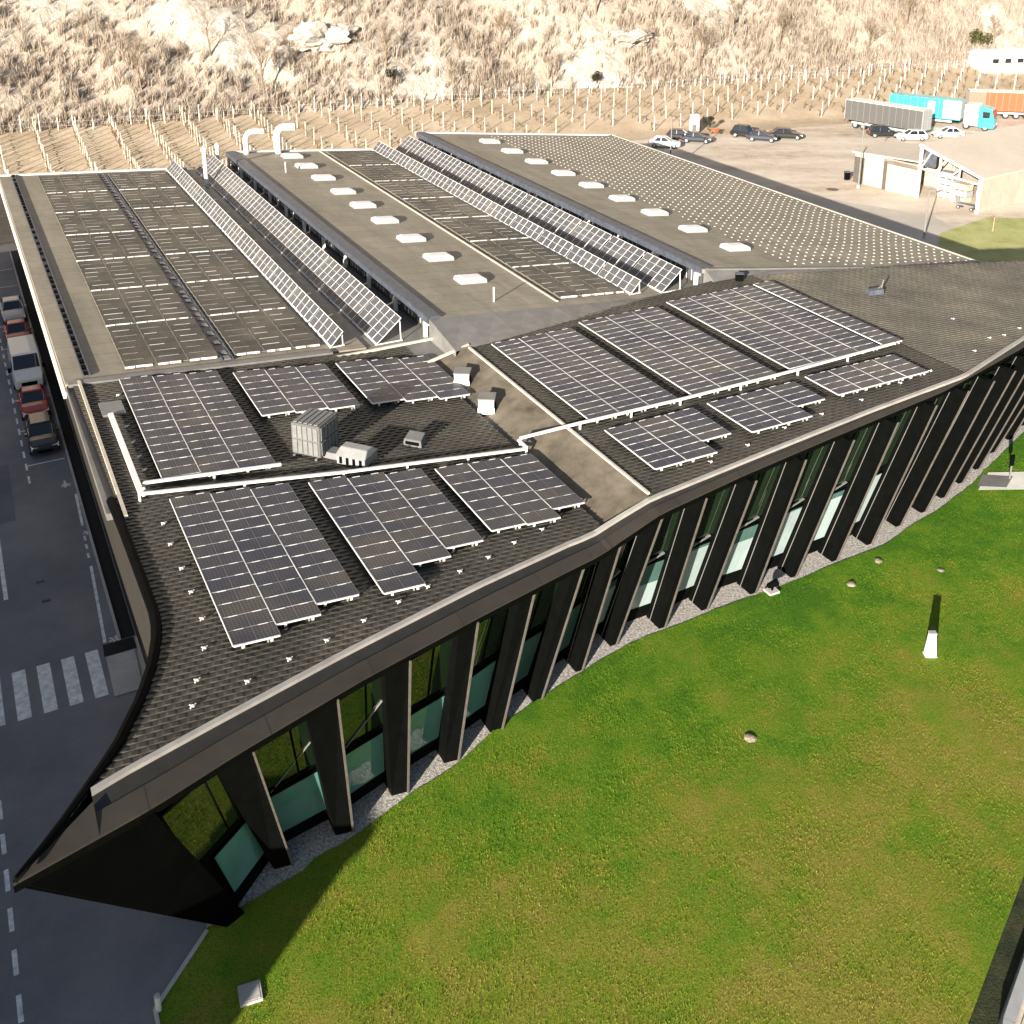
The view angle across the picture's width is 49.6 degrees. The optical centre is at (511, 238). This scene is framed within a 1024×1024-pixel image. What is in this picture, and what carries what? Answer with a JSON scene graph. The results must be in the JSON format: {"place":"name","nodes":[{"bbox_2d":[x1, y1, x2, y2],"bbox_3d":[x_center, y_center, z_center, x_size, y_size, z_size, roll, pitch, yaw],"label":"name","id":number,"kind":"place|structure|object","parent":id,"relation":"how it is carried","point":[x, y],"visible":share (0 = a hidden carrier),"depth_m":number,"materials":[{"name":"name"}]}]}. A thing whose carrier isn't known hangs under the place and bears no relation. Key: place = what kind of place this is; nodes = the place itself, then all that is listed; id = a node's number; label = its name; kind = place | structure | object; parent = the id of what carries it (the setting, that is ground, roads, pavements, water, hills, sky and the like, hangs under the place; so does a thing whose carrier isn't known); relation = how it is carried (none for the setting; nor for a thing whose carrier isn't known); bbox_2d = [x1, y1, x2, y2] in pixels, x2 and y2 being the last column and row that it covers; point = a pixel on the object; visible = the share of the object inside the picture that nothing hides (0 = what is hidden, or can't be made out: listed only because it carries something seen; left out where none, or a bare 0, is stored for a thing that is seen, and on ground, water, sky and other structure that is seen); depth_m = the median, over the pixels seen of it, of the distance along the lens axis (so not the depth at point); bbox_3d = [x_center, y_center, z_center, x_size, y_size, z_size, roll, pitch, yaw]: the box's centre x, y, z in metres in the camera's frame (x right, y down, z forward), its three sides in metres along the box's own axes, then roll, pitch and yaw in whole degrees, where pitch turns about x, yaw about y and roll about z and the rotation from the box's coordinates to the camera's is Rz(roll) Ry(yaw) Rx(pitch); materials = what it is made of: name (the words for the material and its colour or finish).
{"place":"outdoors","nodes":[
{"label":"outdoors","id":0,"kind":"place"},
{"bbox_2d":[0,251,205,1023],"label":"road","id":1,"kind":"structure","parent":0,"point":[81,961],"depth_m":44.52,"materials":[{"name":"grey asphalt"}]},
{"bbox_2d":[0,465,15,523],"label":"asphalt patch","id":2,"kind":"object","parent":1,"relation":"on","point":[7,512],"visible":1,"depth_m":63.12,"materials":[{"name":"grey asphalt"}]},
{"bbox_2d":[0,295,26,323],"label":"parked car","id":3,"kind":"object","parent":1,"relation":"on","point":[12,308],"visible":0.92,"depth_m":89.09,"materials":[{"name":"silver metal"}]},
{"bbox_2d":[7,334,44,389],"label":"parked van","id":4,"kind":"object","parent":1,"relation":"on","point":[26,365],"visible":0.98,"depth_m":77.10,"materials":[{"name":"white paint"}]},
{"bbox_2d":[16,384,50,420],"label":"parked car","id":5,"kind":"object","parent":1,"relation":"on","point":[33,399],"visible":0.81,"depth_m":73.05,"materials":[{"name":"red paint"}]},
{"bbox_2d":[24,410,60,454],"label":"parked car","id":6,"kind":"object","parent":1,"relation":"on","point":[41,434],"visible":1,"depth_m":68.62,"materials":[{"name":"black paint"}]},
{"bbox_2d":[0,269,120,1023],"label":"road markings","id":7,"kind":"object","parent":1,"relation":"on","point":[48,695],"visible":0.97,"depth_m":48.33,"materials":[{"name":"paint"}]},
{"bbox_2d":[9,250,120,639],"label":"kerb","id":8,"kind":"structure","parent":1,"relation":"on","point":[92,543],"depth_m":64.26,"materials":[{"name":"concrete"}]},
{"bbox_2d":[106,649,141,695],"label":"pavement slab","id":9,"kind":"structure","parent":1,"relation":"on","point":[124,672],"depth_m":49.01,"materials":[{"name":"concrete"}]},
{"bbox_2d":[158,947,235,1023],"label":"lawn corner","id":10,"kind":"object","parent":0,"point":[172,1010],"visible":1,"depth_m":34.25,"materials":[{"name":"green plant"}]},
{"bbox_2d":[0,0,1023,128],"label":"hillside","id":11,"kind":"structure","parent":0,"point":[229,49],"depth_m":171.86,"materials":[{"name":"beige stone"}]},
{"bbox_2d":[287,21,358,52],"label":"rock outcrop","id":12,"kind":"object","parent":11,"relation":"on","point":[320,36],"visible":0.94,"depth_m":166.72,"materials":[{"name":"white stone"}]},
{"bbox_2d":[0,0,1023,133],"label":"scrub","id":13,"kind":"object","parent":11,"relation":"on","point":[664,70],"visible":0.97,"depth_m":173.24,"materials":[{"name":"brown plant"}]},
{"bbox_2d":[604,28,660,48],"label":"rock outcrop","id":14,"kind":"object","parent":11,"relation":"on","point":[630,38],"visible":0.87,"depth_m":183.37,"materials":[{"name":"white stone"}]},
{"bbox_2d":[0,65,1023,243],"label":"vineyard ground","id":15,"kind":"structure","parent":0,"point":[22,154],"depth_m":160.71,"materials":[{"name":"soil"}]},
{"bbox_2d":[0,60,967,134],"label":"vineyard fence","id":16,"kind":"object","parent":15,"relation":"on","point":[509,94],"visible":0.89,"depth_m":166.52,"materials":[{"name":"wood"}]},
{"bbox_2d":[0,65,1023,173],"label":"vines","id":17,"kind":"object","parent":15,"relation":"on","point":[159,141],"visible":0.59,"depth_m":158.65,"materials":[{"name":"brown plant"}]},
{"bbox_2d":[967,48,1023,72],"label":"white outbuilding","id":18,"kind":"structure","parent":15,"relation":"on","point":[1010,60],"depth_m":195.68,"materials":[{"name":"paint"}]},
{"bbox_2d":[0,114,1023,1023],"bbox_3d":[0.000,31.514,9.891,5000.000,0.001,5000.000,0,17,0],"label":"ground","id":19,"kind":"structure","parent":0,"point":[816,160],"depth_m":138.78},
{"bbox_2d":[0,123,1023,926],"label":"factory building","id":20,"kind":"structure","parent":19,"relation":"on","point":[222,775],"depth_m":54.49,"materials":[{"name":"metal"}]},
{"bbox_2d":[11,250,134,638],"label":"gutter","id":21,"kind":"object","parent":20,"relation":"attached to","point":[121,614],"visible":1,"depth_m":65.37,"materials":[{"name":"black metal"}]},
{"bbox_2d":[38,174,107,193],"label":"solar array","id":22,"kind":"object","parent":20,"relation":"on","point":[79,183],"visible":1,"depth_m":99.79,"materials":[{"name":"glass"}]},
{"bbox_2d":[46,191,120,213],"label":"solar array","id":23,"kind":"object","parent":20,"relation":"on","point":[88,201],"visible":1,"depth_m":93.97,"materials":[{"name":"glass"}]},
{"bbox_2d":[55,210,134,235],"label":"solar array","id":24,"kind":"object","parent":20,"relation":"on","point":[97,222],"visible":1,"depth_m":88.09,"materials":[{"name":"glass"}]},
{"bbox_2d":[65,231,150,261],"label":"solar array","id":25,"kind":"object","parent":20,"relation":"on","point":[109,246],"visible":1,"depth_m":82.24,"materials":[{"name":"glass"}]},
{"bbox_2d":[77,256,169,290],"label":"solar array","id":26,"kind":"object","parent":20,"relation":"on","point":[123,274],"visible":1,"depth_m":76.38,"materials":[{"name":"glass"}]},
{"bbox_2d":[90,284,192,326],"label":"solar array","id":27,"kind":"object","parent":20,"relation":"on","point":[146,304],"visible":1,"depth_m":70.52,"materials":[{"name":"glass"}]},
{"bbox_2d":[108,171,177,190],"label":"solar array","id":28,"kind":"object","parent":20,"relation":"on","point":[141,180],"visible":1,"depth_m":102.56,"materials":[{"name":"glass"}]},
{"bbox_2d":[120,187,193,208],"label":"solar array","id":29,"kind":"object","parent":20,"relation":"on","point":[154,198],"visible":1,"depth_m":96.71,"materials":[{"name":"glass"}]},
{"bbox_2d":[107,318,218,368],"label":"solar array","id":30,"kind":"object","parent":20,"relation":"on","point":[173,341],"visible":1,"depth_m":64.61,"materials":[{"name":"glass"}]},
{"bbox_2d":[133,205,212,230],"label":"solar array","id":31,"kind":"object","parent":20,"relation":"on","point":[159,218],"visible":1,"depth_m":90.89,"materials":[{"name":"glass"}]},
{"bbox_2d":[148,226,234,254],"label":"solar array","id":32,"kind":"object","parent":20,"relation":"on","point":[178,241],"visible":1,"depth_m":85.02,"materials":[{"name":"glass"}]},
{"bbox_2d":[119,370,274,478],"bbox_3d":[-15.900,9.046,55.124,5.042,0.300,12.236,-5,18,-27],"label":"solar array","id":33,"kind":"object","parent":20,"relation":"on","point":[194,423],"visible":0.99,"depth_m":54.43,"materials":[{"name":"glass"}]},
{"bbox_2d":[159,775,242,863],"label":"window","id":34,"kind":"structure","parent":20,"relation":"in","point":[203,817],"depth_m":34.42,"materials":[{"name":"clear glass"}]},
{"bbox_2d":[165,250,258,282],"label":"solar array","id":35,"kind":"object","parent":20,"relation":"on","point":[209,266],"visible":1,"depth_m":79.16,"materials":[{"name":"glass"}]},
{"bbox_2d":[185,277,287,315],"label":"solar array","id":36,"kind":"object","parent":20,"relation":"on","point":[231,296],"visible":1,"depth_m":73.30,"materials":[{"name":"glass"}]},
{"bbox_2d":[212,820,264,895],"bbox_3d":[-8.930,20.574,37.414,0.400,2.770,3.560,7,19,21],"label":"window","id":37,"kind":"structure","parent":20,"relation":"in","point":[236,859],"depth_m":37.06,"materials":[{"name":"teal glass"}]},
{"bbox_2d":[169,483,358,648],"bbox_3d":[-9.900,12.524,44.034,5.072,0.300,10.996,-5,18,-27],"label":"solar array","id":38,"kind":"object","parent":20,"relation":"on","point":[267,561],"visible":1,"depth_m":43.48,"materials":[{"name":"glass"}]},
{"bbox_2d":[209,308,320,355],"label":"solar array","id":39,"kind":"object","parent":20,"relation":"on","point":[255,332],"visible":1,"depth_m":67.41,"materials":[{"name":"glass"}]},
{"bbox_2d":[257,210,291,244],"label":"tilted solar rack","id":40,"kind":"object","parent":20,"relation":"on","point":[274,226],"visible":0.91,"depth_m":87.98,"materials":[{"name":"white paint"}]},
{"bbox_2d":[255,722,315,791],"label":"window","id":41,"kind":"structure","parent":20,"relation":"in","point":[274,759],"depth_m":37.44,"materials":[{"name":"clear glass"}]},
{"bbox_2d":[273,224,309,260],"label":"tilted solar rack","id":42,"kind":"object","parent":20,"relation":"on","point":[290,242],"visible":0.88,"depth_m":84.16,"materials":[{"name":"white paint"}]},
{"bbox_2d":[233,364,359,417],"bbox_3d":[-11.621,8.115,59.454,5.102,0.300,6.356,-5,18,-27],"label":"solar array","id":43,"kind":"object","parent":20,"relation":"on","point":[285,390],"visible":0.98,"depth_m":59.19,"materials":[{"name":"glass"}]},
{"bbox_2d":[270,769,326,834],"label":"window","id":44,"kind":"structure","parent":20,"relation":"in","point":[300,801],"depth_m":39.38,"materials":[{"name":"teal glass"}]},
{"bbox_2d":[287,287,318,322],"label":"tilted solar rack","id":45,"kind":"object","parent":20,"relation":"on","point":[302,303],"visible":0.96,"depth_m":71.41,"materials":[{"name":"white paint"}]},
{"bbox_2d":[290,239,328,278],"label":"tilted solar rack","id":46,"kind":"object","parent":20,"relation":"on","point":[309,258],"visible":0.9,"depth_m":80.33,"materials":[{"name":"white paint"}]},
{"bbox_2d":[291,408,338,460],"bbox_3d":[-9.381,9.302,53.011,1.600,1.790,2.000,7,19,21],"label":"air handling unit","id":47,"kind":"object","parent":20,"relation":"on","point":[315,432],"visible":1,"depth_m":52.36,"materials":[{"name":"white metal"}]},
{"bbox_2d":[308,308,344,347],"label":"tilted solar rack","id":48,"kind":"object","parent":20,"relation":"on","point":[325,327],"visible":1,"depth_m":67.54,"materials":[{"name":"white paint"}]},
{"bbox_2d":[308,257,350,298],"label":"tilted solar rack","id":49,"kind":"object","parent":20,"relation":"on","point":[329,277],"visible":0.95,"depth_m":76.52,"materials":[{"name":"white paint"}]},
{"bbox_2d":[323,441,377,467],"bbox_3d":[-7.817,10.030,52.421,2.693,0.750,1.268,7,19,21],"label":"air unit","id":50,"kind":"object","parent":20,"relation":"on","point":[354,454],"visible":0.97,"depth_m":51.89,"materials":[{"name":"white metal"}]},
{"bbox_2d":[329,275,374,320],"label":"tilted solar rack","id":51,"kind":"object","parent":20,"relation":"on","point":[351,298],"visible":0.95,"depth_m":72.66,"materials":[{"name":"white paint"}]},
{"bbox_2d":[339,677,382,748],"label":"window","id":52,"kind":"structure","parent":20,"relation":"in","point":[355,709],"depth_m":39.52,"materials":[{"name":"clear glass"}]},
{"bbox_2d":[327,151,396,165],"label":"solar array","id":53,"kind":"object","parent":20,"relation":"on","point":[353,158],"visible":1,"depth_m":112.07,"materials":[{"name":"glass"}]},
{"bbox_2d":[345,730,384,796],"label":"window","id":54,"kind":"structure","parent":20,"relation":"in","point":[364,761],"depth_m":41.24,"materials":[{"name":"teal glass"}]},
{"bbox_2d":[352,296,402,345],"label":"tilted solar rack","id":55,"kind":"object","parent":20,"relation":"on","point":[375,320],"visible":1,"depth_m":68.76,"materials":[{"name":"white paint"}]},
{"bbox_2d":[350,165,423,181],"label":"solar array","id":56,"kind":"object","parent":20,"relation":"on","point":[373,173],"visible":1,"depth_m":106.24,"materials":[{"name":"glass"}]},
{"bbox_2d":[308,468,482,595],"bbox_3d":[-4.676,12.062,46.900,5.192,0.300,9.316,-5,18,-27],"label":"solar array","id":57,"kind":"object","parent":20,"relation":"on","point":[394,528],"visible":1,"depth_m":46.77,"materials":[{"name":"glass"}]},
{"bbox_2d":[336,356,469,405],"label":"solar array","id":58,"kind":"object","parent":20,"relation":"on","point":[392,379],"visible":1,"depth_m":61.35,"materials":[{"name":"glass"}]},
{"bbox_2d":[375,180,454,199],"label":"solar array","id":59,"kind":"object","parent":20,"relation":"on","point":[410,189],"visible":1,"depth_m":100.41,"materials":[{"name":"glass"}]},
{"bbox_2d":[410,693,444,756],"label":"window","id":60,"kind":"structure","parent":20,"relation":"in","point":[425,720],"depth_m":43.20,"materials":[{"name":"teal glass"}]},
{"bbox_2d":[411,638,452,708],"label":"window","id":61,"kind":"structure","parent":20,"relation":"in","point":[429,671],"depth_m":41.77,"materials":[{"name":"green glass"}]},
{"bbox_2d":[403,197,488,219],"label":"solar array","id":62,"kind":"object","parent":20,"relation":"on","point":[445,207],"visible":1,"depth_m":94.50,"materials":[{"name":"glass"}]},
{"bbox_2d":[465,657,496,720],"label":"window","id":63,"kind":"structure","parent":20,"relation":"in","point":[481,679],"depth_m":45.24,"materials":[{"name":"teal glass"}]},
{"bbox_2d":[435,216,527,241],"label":"solar array","id":64,"kind":"object","parent":20,"relation":"on","point":[473,229],"visible":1,"depth_m":88.65,"materials":[{"name":"glass"}]},
{"bbox_2d":[472,608,508,671],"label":"window","id":65,"kind":"structure","parent":20,"relation":"in","point":[490,631],"depth_m":44.23,"materials":[{"name":"green glass"}]},
{"bbox_2d":[489,183,526,210],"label":"tilted solar rack","id":66,"kind":"object","parent":20,"relation":"on","point":[508,196],"visible":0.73,"depth_m":97.49,"materials":[{"name":"white paint"}]},
{"bbox_2d":[435,454,584,532],"bbox_3d":[-0.005,11.436,50.227,4.982,0.300,6.056,-5,18,-27],"label":"solar array","id":67,"kind":"object","parent":20,"relation":"on","point":[498,494],"visible":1,"depth_m":50.01,"materials":[{"name":"glass"}]},
{"bbox_2d":[472,238,572,267],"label":"solar array","id":68,"kind":"object","parent":20,"relation":"on","point":[522,252],"visible":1,"depth_m":82.81,"materials":[{"name":"glass"}]},
{"bbox_2d":[514,628,543,686],"bbox_3d":[0.338,17.893,46.898,2.905,2.441,0.471,-17,24,-42],"label":"window","id":69,"kind":"structure","parent":20,"relation":"in","point":[530,645],"depth_m":47.21,"materials":[{"name":"teal glass"}]},
{"bbox_2d":[513,195,552,224],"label":"tilted solar rack","id":70,"kind":"object","parent":20,"relation":"on","point":[532,209],"visible":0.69,"depth_m":93.66,"materials":[{"name":"white paint"}]},
{"bbox_2d":[526,582,558,634],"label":"window","id":71,"kind":"structure","parent":20,"relation":"in","point":[543,600],"depth_m":46.52,"materials":[{"name":"green glass"}]},
{"bbox_2d":[538,207,580,238],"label":"tilted solar rack","id":72,"kind":"object","parent":20,"relation":"on","point":[559,222],"visible":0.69,"depth_m":89.84,"materials":[{"name":"white paint"}]},
{"bbox_2d":[514,263,623,298],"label":"solar array","id":73,"kind":"object","parent":20,"relation":"on","point":[569,280],"visible":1,"depth_m":76.91,"materials":[{"name":"glass"}]},
{"bbox_2d":[491,328,676,422],"bbox_3d":[3.764,7.379,61.413,5.402,0.300,11.236,-9,19,-26],"label":"solar array","id":74,"kind":"object","parent":20,"relation":"on","point":[585,377],"visible":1,"depth_m":60.92,"materials":[{"name":"glass"}]},
{"bbox_2d":[565,245,605,274],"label":"tilted solar rack","id":75,"kind":"object","parent":20,"relation":"on","point":[588,261],"visible":0.98,"depth_m":80.84,"materials":[{"name":"white paint"}]},
{"bbox_2d":[566,221,611,255],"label":"tilted solar rack","id":76,"kind":"object","parent":20,"relation":"on","point":[587,237],"visible":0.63,"depth_m":86.00,"materials":[{"name":"white paint"}]},
{"bbox_2d":[597,262,640,294],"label":"tilted solar rack","id":77,"kind":"object","parent":20,"relation":"on","point":[626,282],"visible":1,"depth_m":76.94,"materials":[{"name":"white paint"}]},
{"bbox_2d":[596,236,644,271],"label":"tilted solar rack","id":78,"kind":"object","parent":20,"relation":"on","point":[619,253],"visible":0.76,"depth_m":82.18,"materials":[{"name":"white paint"}]},
{"bbox_2d":[628,252,681,292],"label":"tilted solar rack","id":79,"kind":"object","parent":20,"relation":"on","point":[654,272],"visible":0.9,"depth_m":78.24,"materials":[{"name":"white paint"}]},
{"bbox_2d":[649,511,679,559],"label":"window","id":80,"kind":"structure","parent":20,"relation":"in","point":[661,544],"depth_m":51.19,"materials":[{"name":"green glass"}]},
{"bbox_2d":[604,408,730,470],"bbox_3d":[7.925,9.731,53.917,5.342,0.300,4.416,-9,19,-26],"label":"solar array","id":81,"kind":"object","parent":20,"relation":"on","point":[668,440],"visible":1,"depth_m":53.89,"materials":[{"name":"glass"}]},
{"bbox_2d":[579,307,777,397],"bbox_3d":[9.393,6.405,64.515,5.792,0.300,11.856,-9,19,-26],"label":"solar array","id":82,"kind":"object","parent":20,"relation":"on","point":[686,357],"visible":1,"depth_m":63.98,"materials":[{"name":"glass"}]},
{"bbox_2d":[694,486,731,542],"bbox_3d":[9.004,12.871,52.085,3.381,3.140,0.479,-10,20,-30],"label":"window","id":83,"kind":"structure","parent":20,"relation":"in","point":[715,503],"depth_m":52.50,"materials":[{"name":"green glass"}]},
{"bbox_2d":[741,464,781,524],"bbox_3d":[11.656,12.386,53.629,3.925,3.140,0.468,-10,20,-30],"label":"window","id":84,"kind":"structure","parent":20,"relation":"in","point":[766,480],"depth_m":54.13,"materials":[{"name":"green glass"}]},
{"bbox_2d":[707,382,824,433],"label":"solar array","id":85,"kind":"object","parent":20,"relation":"on","point":[758,411],"visible":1,"depth_m":57.03,"materials":[{"name":"glass"}]},
{"bbox_2d":[666,285,878,369],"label":"solar array","id":86,"kind":"object","parent":20,"relation":"on","point":[787,335],"visible":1,"depth_m":67.49,"materials":[{"name":"glass"}]},
{"bbox_2d":[790,443,830,505],"bbox_3d":[14.419,11.828,55.407,4.237,3.140,0.283,-11,21,-31],"label":"window","id":87,"kind":"structure","parent":20,"relation":"in","point":[815,458],"depth_m":55.88,"materials":[{"name":"green glass"}]},
{"bbox_2d":[753,281,901,346],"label":"solar array","id":88,"kind":"object","parent":20,"relation":"on","point":[840,319],"visible":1,"depth_m":69.58,"materials":[{"name":"glass"}]},
{"bbox_2d":[835,425,874,487],"bbox_3d":[17.147,11.289,57.123,4.505,3.140,0.169,-11,20,-31],"label":"window","id":89,"kind":"structure","parent":20,"relation":"in","point":[861,438],"depth_m":57.62,"materials":[{"name":"green glass"}]},
{"bbox_2d":[805,355,928,396],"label":"solar array","id":90,"kind":"object","parent":20,"relation":"on","point":[865,376],"visible":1,"depth_m":60.79,"materials":[{"name":"glass"}]},
{"bbox_2d":[238,425,1023,906],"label":"gravel strip","id":91,"kind":"object","parent":19,"relation":"on","point":[306,847],"visible":0.44,"depth_m":48.44,"materials":[{"name":"grey gravel"}]},
{"bbox_2d":[844,97,932,131],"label":"semi trailer","id":92,"kind":"object","parent":19,"relation":"on","point":[892,116],"visible":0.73,"depth_m":157.30,"materials":[{"name":"white paint"}]},
{"bbox_2d":[852,124,1023,213],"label":"open shed","id":93,"kind":"structure","parent":19,"relation":"on","point":[990,163],"depth_m":125.02,"materials":[{"name":"white paint"}]},
{"bbox_2d":[889,92,997,130],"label":"semi truck","id":94,"kind":"object","parent":19,"relation":"on","point":[977,114],"visible":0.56,"depth_m":161.39,"materials":[{"name":"teal paint"}]},
{"bbox_2d":[965,88,1023,118],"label":"box trailer","id":95,"kind":"object","parent":19,"relation":"on","point":[1005,103],"visible":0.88,"depth_m":167.69,"materials":[{"name":"orange paint"}]},
{"bbox_2d":[1002,960,1023,1023],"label":"wall","id":96,"kind":"structure","parent":19,"relation":"on","point":[1014,1006],"depth_m":34.16,"materials":[{"name":"white concrete"}]},
{"bbox_2d":[169,432,1023,1023],"bbox_3d":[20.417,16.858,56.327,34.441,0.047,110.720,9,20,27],"label":"lawn","id":97,"kind":"structure","parent":0,"point":[199,980],"depth_m":40.18,"materials":[{"name":"green plant"}]},
{"bbox_2d":[237,979,263,1007],"bbox_3d":[-8.188,23.611,34.723,0.720,0.110,0.720,-6,18,-19],"label":"utility cover","id":98,"kind":"object","parent":97,"relation":"on","point":[249,993],"visible":1,"depth_m":34.66,"materials":[{"name":"concrete"}]},
{"bbox_2d":[784,193,953,246],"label":"concrete apron","id":99,"kind":"object","parent":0,"point":[909,224],"visible":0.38,"depth_m":117.08,"materials":[{"name":"beige concrete"}]},
{"bbox_2d":[938,218,1023,262],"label":"grass patch","id":100,"kind":"object","parent":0,"point":[981,241],"visible":0.67,"depth_m":109.61,"materials":[{"name":"plant"}]},
{"bbox_2d":[969,877,1023,1023],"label":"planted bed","id":101,"kind":"object","parent":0,"point":[997,984],"visible":1,"depth_m":35.58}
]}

